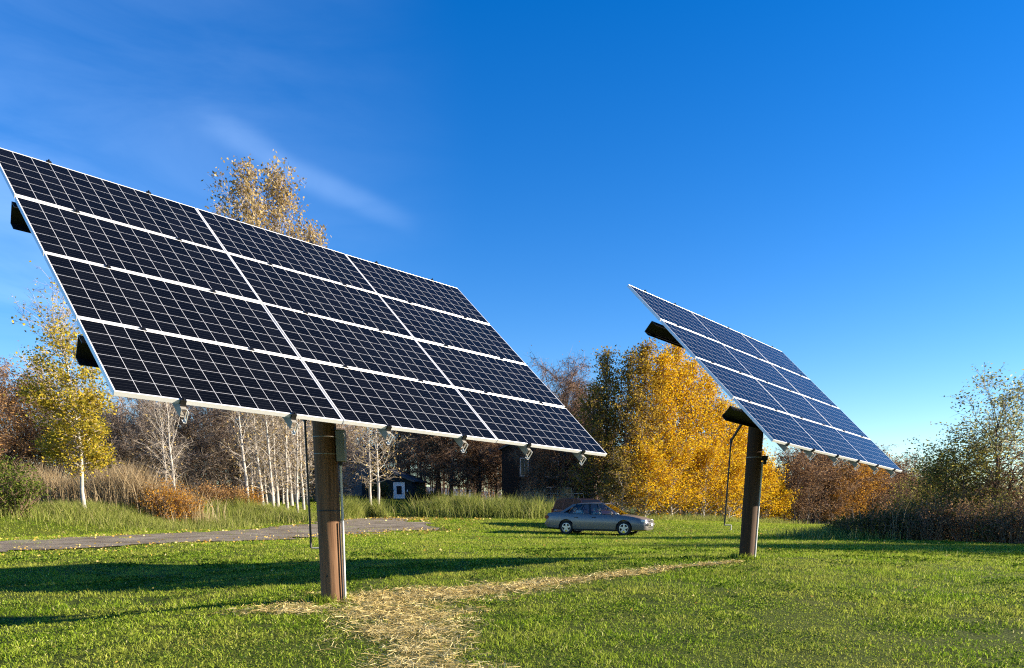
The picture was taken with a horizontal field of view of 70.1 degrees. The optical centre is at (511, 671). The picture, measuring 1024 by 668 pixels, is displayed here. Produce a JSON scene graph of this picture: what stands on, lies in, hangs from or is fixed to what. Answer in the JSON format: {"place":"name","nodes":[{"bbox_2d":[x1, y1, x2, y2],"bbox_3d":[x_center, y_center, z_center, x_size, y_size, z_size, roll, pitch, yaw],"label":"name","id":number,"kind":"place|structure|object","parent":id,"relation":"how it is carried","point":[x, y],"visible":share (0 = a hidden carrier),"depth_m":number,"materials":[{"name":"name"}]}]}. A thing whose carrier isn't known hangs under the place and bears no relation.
{"place":"outdoors","nodes":[
{"label":"outdoors","id":0,"kind":"place"},
{"bbox_2d":[390,489,574,518],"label":"tall grass","id":1,"kind":"structure","parent":0,"point":[466,506],"depth_m":45.64,"materials":[{"name":"green plant"}]},
{"bbox_2d":[0,493,1023,667],"bbox_3d":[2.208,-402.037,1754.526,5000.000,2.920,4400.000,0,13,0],"label":"ground","id":2,"kind":"structure","parent":0,"point":[1009,636],"depth_m":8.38,"materials":[{"name":"green plant"}]},
{"bbox_2d":[0,449,55,516],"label":"green bush","id":3,"kind":"object","parent":2,"relation":"on","point":[19,491],"visible":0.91,"depth_m":29.07,"materials":[{"name":"green plant"}]},
{"bbox_2d":[0,355,57,483],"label":"russet tree","id":4,"kind":"object","parent":2,"relation":"on","point":[14,401],"visible":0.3,"depth_m":40.87,"materials":[{"name":"brown plant"}]},
{"bbox_2d":[0,348,71,481],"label":"russet tree","id":5,"kind":"object","parent":2,"relation":"on","point":[23,449],"visible":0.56,"depth_m":39.90,"materials":[{"name":"brown plant"}]},
{"bbox_2d":[1,372,84,481],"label":"russet tree","id":6,"kind":"object","parent":2,"relation":"on","point":[40,454],"visible":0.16,"depth_m":42.31,"materials":[{"name":"brown plant"}]},
{"bbox_2d":[3,260,119,509],"bbox_3d":[-18.916,-11.743,31.381,4.670,10.548,4.900,-1,13,-7],"label":"poplar tree","id":7,"kind":"object","parent":2,"relation":"on","point":[83,404],"visible":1,"depth_m":30.78,"materials":[{"name":"yellow plant"}]},
{"bbox_2d":[16,347,156,482],"bbox_3d":[-23.354,-13.163,40.431,6.735,8.933,5.290,0,13,0],"label":"bare tree","id":8,"kind":"object","parent":2,"relation":"on","point":[110,415],"visible":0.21,"depth_m":40.49,"materials":[{"name":"brown plant"}]},
{"bbox_2d":[62,388,161,483],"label":"bare tree","id":9,"kind":"object","parent":2,"relation":"on","point":[116,431],"visible":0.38,"depth_m":41.36,"materials":[{"name":"brown plant"}]},
{"bbox_2d":[0,453,234,525],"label":"dry stalks","id":10,"kind":"object","parent":2,"relation":"on","point":[114,490],"visible":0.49,"depth_m":34.79,"materials":[{"name":"beige plant"}]},
{"bbox_2d":[0,497,276,531],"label":"tall grass","id":11,"kind":"structure","parent":2,"relation":"on","point":[95,512],"depth_m":32.49,"materials":[{"name":"green plant"}]},
{"bbox_2d":[96,381,192,495],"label":"bare tree","id":12,"kind":"object","parent":2,"relation":"on","point":[142,421],"visible":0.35,"depth_m":42.24,"materials":[{"name":"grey plant"}]},
{"bbox_2d":[97,376,199,491],"bbox_3d":[-21.392,-13.602,43.604,6.108,8.101,4.797,-9,16,-36],"label":"bare tree","id":13,"kind":"object","parent":2,"relation":"on","point":[146,440],"visible":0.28,"depth_m":42.93,"materials":[{"name":"brown plant"}]},
{"bbox_2d":[125,399,193,485],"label":"birch tree","id":14,"kind":"object","parent":2,"relation":"on","point":[163,447],"visible":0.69,"depth_m":39.78,"materials":[{"name":"grey plant"}]},
{"bbox_2d":[118,399,204,497],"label":"birch tree","id":15,"kind":"object","parent":2,"relation":"on","point":[170,448],"visible":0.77,"depth_m":39.25,"materials":[{"name":"white plant"}]},
{"bbox_2d":[131,475,212,520],"bbox_3d":[-16.549,-8.092,35.049,3.525,2.548,3.226,9,15,33],"label":"russet bush","id":16,"kind":"object","parent":2,"relation":"on","point":[173,504],"visible":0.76,"depth_m":34.63,"materials":[{"name":"orange plant"}]},
{"bbox_2d":[129,402,227,494],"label":"bare tree","id":17,"kind":"object","parent":2,"relation":"on","point":[192,463],"visible":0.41,"depth_m":44.71,"materials":[{"name":"brown plant"}]},
{"bbox_2d":[142,401,237,498],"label":"bare tree","id":18,"kind":"object","parent":2,"relation":"on","point":[204,420],"visible":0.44,"depth_m":45.53,"materials":[{"name":"brown plant"}]},
{"bbox_2d":[180,479,225,505],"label":"russet bush","id":19,"kind":"object","parent":2,"relation":"on","point":[203,489],"visible":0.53,"depth_m":39.65,"materials":[{"name":"brown plant"}]},
{"bbox_2d":[173,405,246,489],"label":"bare tree","id":20,"kind":"object","parent":2,"relation":"on","point":[217,437],"visible":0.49,"depth_m":46.04,"materials":[{"name":"brown plant"}]},
{"bbox_2d":[0,518,438,551],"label":"gravel track","id":21,"kind":"structure","parent":2,"relation":"on","point":[101,541],"depth_m":27.29,"materials":[{"name":"grey gravel"}]},
{"bbox_2d":[208,480,253,506],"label":"russet bush","id":22,"kind":"object","parent":2,"relation":"on","point":[232,491],"visible":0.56,"depth_m":40.47,"materials":[{"name":"brown plant"}]},
{"bbox_2d":[215,410,264,502],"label":"birch tree","id":23,"kind":"object","parent":2,"relation":"on","point":[246,479],"visible":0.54,"depth_m":40.85,"materials":[{"name":"white plant"}]},
{"bbox_2d":[194,407,289,494],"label":"bare tree","id":24,"kind":"object","parent":2,"relation":"on","point":[231,433],"visible":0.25,"depth_m":47.39,"materials":[{"name":"brown plant"}]},
{"bbox_2d":[201,152,289,502],"bbox_3d":[-16.218,-21.218,46.580,6.572,21.168,7.883,-8,15,-33],"label":"poplar tree","id":25,"kind":"object","parent":2,"relation":"on","point":[247,192],"visible":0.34,"depth_m":44.75,"materials":[{"name":"beige plant"}]},
{"bbox_2d":[197,410,296,495],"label":"bare tree","id":26,"kind":"object","parent":2,"relation":"on","point":[234,464],"visible":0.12,"depth_m":48.30,"materials":[{"name":"brown plant"}]},
{"bbox_2d":[222,410,272,498],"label":"birch tree","id":27,"kind":"object","parent":2,"relation":"on","point":[253,453],"visible":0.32,"depth_m":42.62,"materials":[{"name":"white plant"}]},
{"bbox_2d":[230,412,281,504],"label":"birch tree","id":28,"kind":"object","parent":2,"relation":"on","point":[258,467],"visible":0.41,"depth_m":42.22,"materials":[{"name":"white plant"}]},
{"bbox_2d":[241,413,289,507],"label":"birch tree","id":29,"kind":"object","parent":2,"relation":"on","point":[269,464],"visible":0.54,"depth_m":41.85,"materials":[{"name":"white plant"}]},
{"bbox_2d":[185,491,351,523],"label":"tall grass","id":30,"kind":"structure","parent":2,"relation":"on","point":[275,514],"depth_m":39.57,"materials":[{"name":"plant"}]},
{"bbox_2d":[252,414,298,506],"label":"birch tree","id":31,"kind":"object","parent":2,"relation":"on","point":[276,488],"visible":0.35,"depth_m":43.88,"materials":[{"name":"white plant"}]},
{"bbox_2d":[251,149,308,501],"bbox_3d":[-14.913,-22.046,48.657,6.618,21.735,6.850,0,13,-2],"label":"poplar tree","id":32,"kind":"object","parent":2,"relation":"on","point":[280,198],"visible":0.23,"depth_m":46.26,"materials":[{"name":"beige plant"}]},
{"bbox_2d":[261,416,312,510],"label":"birch tree","id":33,"kind":"object","parent":2,"relation":"on","point":[286,478],"visible":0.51,"depth_m":43.46,"materials":[{"name":"white plant"}]},
{"bbox_2d":[270,418,313,510],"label":"birch tree","id":34,"kind":"object","parent":2,"relation":"on","point":[296,455],"visible":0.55,"depth_m":43.02,"materials":[{"name":"white plant"}]},
{"bbox_2d":[279,417,314,509],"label":"birch tree","id":35,"kind":"object","parent":2,"relation":"on","point":[302,488],"visible":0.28,"depth_m":44.92,"materials":[{"name":"white plant"}]},
{"bbox_2d":[0,148,606,602],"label":"solar array","id":36,"kind":"object","parent":2,"relation":"on","point":[180,306],"visible":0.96,"depth_m":7.60,"materials":[{"name":"glass"}]},
{"bbox_2d":[287,210,330,247],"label":"poplar tree","id":37,"kind":"object","parent":2,"relation":"on","point":[313,237],"visible":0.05,"depth_m":45.75,"materials":[{"name":"beige plant"}]},
{"bbox_2d":[301,422,370,496],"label":"bare tree","id":38,"kind":"object","parent":2,"relation":"on","point":[348,440],"visible":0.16,"depth_m":52.76,"materials":[{"name":"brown plant"}]},
{"bbox_2d":[315,493,406,518],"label":"tall grass","id":39,"kind":"structure","parent":2,"relation":"on","point":[373,510],"depth_m":44.05,"materials":[{"name":"plant"}]},
{"bbox_2d":[339,446,385,495],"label":"grey shed","id":40,"kind":"structure","parent":2,"relation":"on","point":[357,490],"depth_m":71.92,"materials":[{"name":"wood"}]},
{"bbox_2d":[348,427,402,503],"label":"birch tree","id":41,"kind":"object","parent":2,"relation":"on","point":[376,459],"visible":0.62,"depth_m":47.14,"materials":[{"name":"white plant"}]},
{"bbox_2d":[346,426,412,506],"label":"birch tree","id":42,"kind":"object","parent":2,"relation":"on","point":[373,470],"visible":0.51,"depth_m":48.06,"materials":[{"name":"white plant"}]},
{"bbox_2d":[343,425,436,475],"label":"weeping birch","id":43,"kind":"object","parent":2,"relation":"on","point":[399,455],"visible":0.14,"depth_m":72.50,"materials":[{"name":"brown plant"}]},
{"bbox_2d":[358,468,428,498],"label":"garden shed","id":44,"kind":"structure","parent":2,"relation":"on","point":[404,487],"depth_m":62.01,"materials":[{"name":"wood"}]},
{"bbox_2d":[379,430,452,481],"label":"weeping birch","id":45,"kind":"object","parent":2,"relation":"on","point":[422,450],"visible":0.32,"depth_m":65.87,"materials":[{"name":"brown plant"}]},
{"bbox_2d":[393,430,468,496],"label":"weeping birch","id":46,"kind":"object","parent":2,"relation":"on","point":[436,484],"visible":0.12,"depth_m":68.70,"materials":[{"name":"brown plant"}]},
{"bbox_2d":[396,434,498,497],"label":"weeping birch","id":47,"kind":"object","parent":2,"relation":"on","point":[451,459],"visible":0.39,"depth_m":64.78,"materials":[{"name":"brown plant"}]},
{"bbox_2d":[433,437,497,497],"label":"weeping birch","id":48,"kind":"object","parent":2,"relation":"on","point":[464,458],"visible":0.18,"depth_m":67.71,"materials":[{"name":"brown plant"}]},
{"bbox_2d":[187,559,744,667],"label":"straw","id":49,"kind":"object","parent":2,"relation":"on","point":[431,592],"visible":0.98,"depth_m":8.44,"materials":[{"name":"beige plant"}]},
{"bbox_2d":[444,437,505,497],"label":"weeping birch","id":50,"kind":"object","parent":2,"relation":"on","point":[480,478],"visible":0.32,"depth_m":66.00,"materials":[{"name":"brown plant"}]},
{"bbox_2d":[0,515,992,661],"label":"fallen leaves","id":51,"kind":"object","parent":2,"relation":"on","point":[407,518],"visible":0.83,"depth_m":27.04,"materials":[{"name":"yellow plant"}]},
{"bbox_2d":[0,396,1023,521],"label":"wood","id":52,"kind":"object","parent":2,"relation":"on","point":[443,488],"depth_m":84.80,"materials":[{"name":"brown plant"}]},
{"bbox_2d":[0,547,1023,667],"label":"lawn weeds","id":53,"kind":"object","parent":2,"relation":"on","point":[396,554],"visible":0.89,"depth_m":11.50,"materials":[{"name":"green plant"}]},
{"bbox_2d":[507,445,549,496],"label":"weeping birch","id":54,"kind":"object","parent":2,"relation":"on","point":[532,471],"visible":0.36,"depth_m":56.17,"materials":[{"name":"brown plant"}]},
{"bbox_2d":[520,448,560,499],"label":"weeping birch","id":55,"kind":"object","parent":2,"relation":"on","point":[554,466],"visible":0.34,"depth_m":57.27,"materials":[{"name":"brown plant"}]},
{"bbox_2d":[499,444,590,502],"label":"dark house","id":56,"kind":"structure","parent":2,"relation":"on","point":[511,478],"depth_m":60.02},
{"bbox_2d":[527,341,601,496],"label":"weeping birch","id":57,"kind":"object","parent":2,"relation":"on","point":[570,384],"visible":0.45,"depth_m":55.80,"materials":[{"name":"brown plant"}]},
{"bbox_2d":[551,498,618,513],"bbox_3d":[3.855,-8.465,38.875,1.854,1.476,4.293,-7,15,-29],"label":"station wagon","id":58,"kind":"object","parent":2,"relation":"on","point":[561,504],"visible":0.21,"depth_m":38.45,"materials":[{"name":"grey paint"}]},
{"bbox_2d":[556,379,634,504],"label":"olive poplar","id":59,"kind":"object","parent":2,"relation":"on","point":[587,406],"visible":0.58,"depth_m":51.55,"materials":[{"name":"green plant"}]},
{"bbox_2d":[545,503,654,535],"bbox_3d":[4.069,-7.077,33.871,4.918,1.450,2.060,6,14,22],"label":"sedan","id":60,"kind":"object","parent":2,"relation":"on","point":[569,520],"visible":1,"depth_m":33.22,"materials":[{"name":"grey paint"}]},
{"bbox_2d":[568,344,635,509],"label":"olive poplar","id":61,"kind":"object","parent":2,"relation":"on","point":[605,367],"visible":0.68,"depth_m":50.85,"materials":[{"name":"green plant"}]},
{"bbox_2d":[589,441,664,514],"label":"golden poplar","id":62,"kind":"object","parent":2,"relation":"on","point":[621,467],"visible":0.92,"depth_m":48.62,"materials":[{"name":"plant"}]},
{"bbox_2d":[593,345,662,508],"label":"olive poplar","id":63,"kind":"object","parent":2,"relation":"on","point":[628,375],"visible":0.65,"depth_m":50.22,"materials":[{"name":"green plant"}]},
{"bbox_2d":[609,337,676,512],"bbox_3d":[8.989,-16.885,51.681,4.925,12.493,5.077,10,16,36],"label":"golden poplar","id":64,"kind":"object","parent":2,"relation":"on","point":[645,358],"visible":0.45,"depth_m":50.58,"materials":[{"name":"yellow plant"}]},
{"bbox_2d":[599,431,703,517],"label":"golden poplar","id":65,"kind":"object","parent":2,"relation":"on","point":[651,456],"visible":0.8,"depth_m":49.03,"materials":[{"name":"yellow plant"}]},
{"bbox_2d":[633,346,697,513],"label":"golden poplar","id":66,"kind":"object","parent":2,"relation":"on","point":[663,360],"visible":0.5,"depth_m":51.63,"materials":[{"name":"plant"}]},
{"bbox_2d":[634,343,723,515],"bbox_3d":[12.027,-17.851,54.215,7.136,13.462,5.648,11,16,38],"label":"golden poplar","id":67,"kind":"object","parent":2,"relation":"on","point":[676,351],"visible":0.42,"depth_m":53.00,"materials":[{"name":"plant"}]},
{"bbox_2d":[642,424,715,514],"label":"golden poplar","id":68,"kind":"object","parent":2,"relation":"on","point":[679,463],"visible":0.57,"depth_m":51.14,"materials":[{"name":"plant"}]},
{"bbox_2d":[657,353,728,516],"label":"golden poplar","id":69,"kind":"object","parent":2,"relation":"on","point":[694,362],"visible":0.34,"depth_m":54.08,"materials":[{"name":"plant"}]},
{"bbox_2d":[676,435,745,517],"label":"golden poplar","id":70,"kind":"object","parent":2,"relation":"on","point":[709,453],"visible":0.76,"depth_m":53.58,"materials":[{"name":"plant"}]},
{"bbox_2d":[682,371,746,516],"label":"golden poplar","id":71,"kind":"object","parent":2,"relation":"on","point":[715,416],"visible":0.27,"depth_m":55.27,"materials":[{"name":"plant"}]},
{"bbox_2d":[693,390,747,513],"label":"golden poplar","id":72,"kind":"object","parent":2,"relation":"on","point":[731,426],"visible":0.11,"depth_m":56.76,"materials":[{"name":"plant"}]},
{"bbox_2d":[708,406,768,515],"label":"golden poplar","id":73,"kind":"object","parent":2,"relation":"on","point":[742,443],"visible":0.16,"depth_m":57.70,"materials":[{"name":"plant"}]},
{"bbox_2d":[700,442,783,518],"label":"golden poplar","id":74,"kind":"object","parent":2,"relation":"on","point":[741,474],"visible":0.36,"depth_m":55.83,"materials":[{"name":"plant"}]},
{"bbox_2d":[732,440,787,517],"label":"golden poplar","id":75,"kind":"object","parent":2,"relation":"on","point":[766,466],"visible":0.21,"depth_m":60.52,"materials":[{"name":"plant"}]},
{"bbox_2d":[627,284,901,557],"bbox_3d":[5.045,-4.372,14.185,3.063,5.174,6.044,13,18,43],"label":"solar array","id":76,"kind":"object","parent":2,"relation":"on","point":[782,400],"visible":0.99,"depth_m":13.55,"materials":[{"name":"glass"}]},
{"bbox_2d":[759,458,795,518],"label":"golden poplar","id":77,"kind":"object","parent":2,"relation":"on","point":[766,513],"visible":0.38,"depth_m":61.86,"materials":[{"name":"plant"}]},
{"bbox_2d":[759,476,802,522],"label":"golden poplar","id":78,"kind":"object","parent":2,"relation":"on","point":[777,514],"visible":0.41,"depth_m":62.69,"materials":[{"name":"plant"}]},
{"bbox_2d":[768,446,819,521],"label":"brown tree","id":79,"kind":"object","parent":2,"relation":"on","point":[786,474],"visible":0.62,"depth_m":63.00,"materials":[{"name":"grey plant"}]},
{"bbox_2d":[769,446,835,523],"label":"brown tree","id":80,"kind":"object","parent":2,"relation":"on","point":[787,455],"visible":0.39,"depth_m":64.18,"materials":[{"name":"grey plant"}]},
{"bbox_2d":[782,455,847,523],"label":"brown tree","id":81,"kind":"object","parent":2,"relation":"on","point":[804,509],"visible":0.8,"depth_m":63.19,"materials":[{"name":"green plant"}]},
{"bbox_2d":[784,448,878,523],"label":"brown tree","id":82,"kind":"object","parent":2,"relation":"on","point":[820,499],"visible":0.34,"depth_m":65.45,"materials":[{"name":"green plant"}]},
{"bbox_2d":[801,452,866,522],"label":"brown tree","id":83,"kind":"object","parent":2,"relation":"on","point":[849,475],"visible":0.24,"depth_m":67.08,"materials":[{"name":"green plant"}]},
{"bbox_2d":[809,462,860,522],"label":"brown tree","id":84,"kind":"object","parent":2,"relation":"on","point":[829,485],"visible":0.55,"depth_m":65.76,"materials":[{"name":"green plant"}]},
{"bbox_2d":[811,463,865,522],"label":"orange tree","id":85,"kind":"object","parent":2,"relation":"on","point":[835,495],"visible":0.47,"depth_m":66.49,"materials":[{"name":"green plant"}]},
{"bbox_2d":[757,523,923,540],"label":"tall grass","id":86,"kind":"structure","parent":2,"relation":"on","point":[815,533],"depth_m":28.73,"materials":[{"name":"plant"}]},
{"bbox_2d":[832,506,884,536],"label":"thicket bush","id":87,"kind":"object","parent":2,"relation":"on","point":[846,525],"visible":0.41,"depth_m":28.74,"materials":[{"name":"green plant"}]},
{"bbox_2d":[829,459,896,521],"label":"orange tree","id":88,"kind":"object","parent":2,"relation":"on","point":[867,471],"visible":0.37,"depth_m":67.66,"materials":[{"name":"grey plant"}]},
{"bbox_2d":[850,471,907,521],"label":"brown tree","id":89,"kind":"object","parent":2,"relation":"on","point":[880,498],"visible":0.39,"depth_m":69.48,"materials":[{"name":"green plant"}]},
{"bbox_2d":[845,443,914,518],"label":"brown tree","id":90,"kind":"object","parent":2,"relation":"on","point":[894,476],"visible":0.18,"depth_m":71.31,"materials":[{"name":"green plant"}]},
{"bbox_2d":[856,497,905,539],"bbox_3d":[14.251,-5.754,28.293,2.303,2.048,1.857,0,13,0],"label":"thicket bush","id":91,"kind":"object","parent":2,"relation":"on","point":[880,522],"visible":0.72,"depth_m":28.18,"materials":[{"name":"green plant"}]},
{"bbox_2d":[883,496,940,539],"bbox_3d":[15.295,-5.654,27.969,1.904,2.158,2.131,12,17,42],"label":"thicket bush","id":92,"kind":"object","parent":2,"relation":"on","point":[908,524],"visible":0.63,"depth_m":27.72,"materials":[{"name":"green plant"}]},
{"bbox_2d":[882,466,946,514],"bbox_3d":[17.987,-7.446,32.023,3.070,3.695,2.900,0,13,0],"label":"thicket bush","id":93,"kind":"object","parent":2,"relation":"on","point":[899,499],"visible":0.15,"depth_m":32.14,"materials":[{"name":"brown plant"}]},
{"bbox_2d":[903,491,967,540],"bbox_3d":[15.927,-5.585,27.523,2.226,2.374,2.125,0,13,0],"label":"thicket bush","id":94,"kind":"object","parent":2,"relation":"on","point":[927,534],"visible":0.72,"depth_m":27.22,"materials":[{"name":"brown plant"}]},
{"bbox_2d":[852,482,1022,540],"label":"dry stalks","id":95,"kind":"object","parent":2,"relation":"on","point":[931,513],"visible":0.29,"depth_m":27.72,"materials":[{"name":"plant"}]},
{"bbox_2d":[921,491,981,540],"bbox_3d":[16.641,-5.600,27.423,2.411,2.255,2.004,0,13,0],"label":"thicket bush","id":96,"kind":"object","parent":2,"relation":"on","point":[948,517],"visible":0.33,"depth_m":27.17,"materials":[{"name":"brown plant"}]},
{"bbox_2d":[897,421,1013,532],"bbox_3d":[17.689,-7.579,29.460,4.990,5.048,4.155,-9,16,-35],"label":"sparse tree","id":97,"kind":"object","parent":2,"relation":"on","point":[962,464],"visible":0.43,"depth_m":29.06,"materials":[{"name":"green plant"}]},
{"bbox_2d":[894,424,1020,524],"bbox_3d":[17.714,-7.497,29.263,4.480,4.969,5.339,10,16,37],"label":"shrub","id":98,"kind":"object","parent":2,"relation":"on","point":[943,486],"visible":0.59,"depth_m":28.42,"materials":[{"name":"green plant"}]},
{"bbox_2d":[923,362,1023,516],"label":"sparse tree","id":99,"kind":"object","parent":2,"relation":"on","point":[999,426],"visible":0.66,"depth_m":28.28,"materials":[{"name":"green plant"}]},
{"bbox_2d":[941,494,1007,541],"bbox_3d":[16.891,-5.297,26.439,2.431,2.198,2.133,0,13,0],"label":"thicket bush","id":100,"kind":"object","parent":2,"relation":"on","point":[961,536],"visible":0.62,"depth_m":26.37,"materials":[{"name":"brown plant"}]},
{"bbox_2d":[937,438,1023,520],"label":"sparse tree","id":101,"kind":"object","parent":2,"relation":"on","point":[1004,474],"visible":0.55,"depth_m":28.00,"materials":[{"name":"green plant"}]},
{"bbox_2d":[953,484,1023,542],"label":"thicket bush","id":102,"kind":"object","parent":2,"relation":"on","point":[983,528],"visible":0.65,"depth_m":25.74,"materials":[{"name":"brown plant"}]},
{"bbox_2d":[978,497,1023,543],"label":"thicket bush","id":103,"kind":"object","parent":2,"relation":"on","point":[1015,540],"visible":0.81,"depth_m":25.32,"materials":[{"name":"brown plant"}]},
{"bbox_2d":[0,588,1023,667],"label":"lawn grass","id":104,"kind":"structure","parent":0,"point":[152,640],"depth_m":7.49,"materials":[{"name":"green plant"}]},
{"bbox_2d":[0,0,1023,493],"label":"sky","id":105,"kind":"structure","parent":0,"point":[835,186],"materials":[{"name":"blue"}]},
{"bbox_2d":[625,511,817,523],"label":"tall grass","id":106,"kind":"structure","parent":0,"point":[655,516],"depth_m":53.11,"materials":[{"name":"plant"}]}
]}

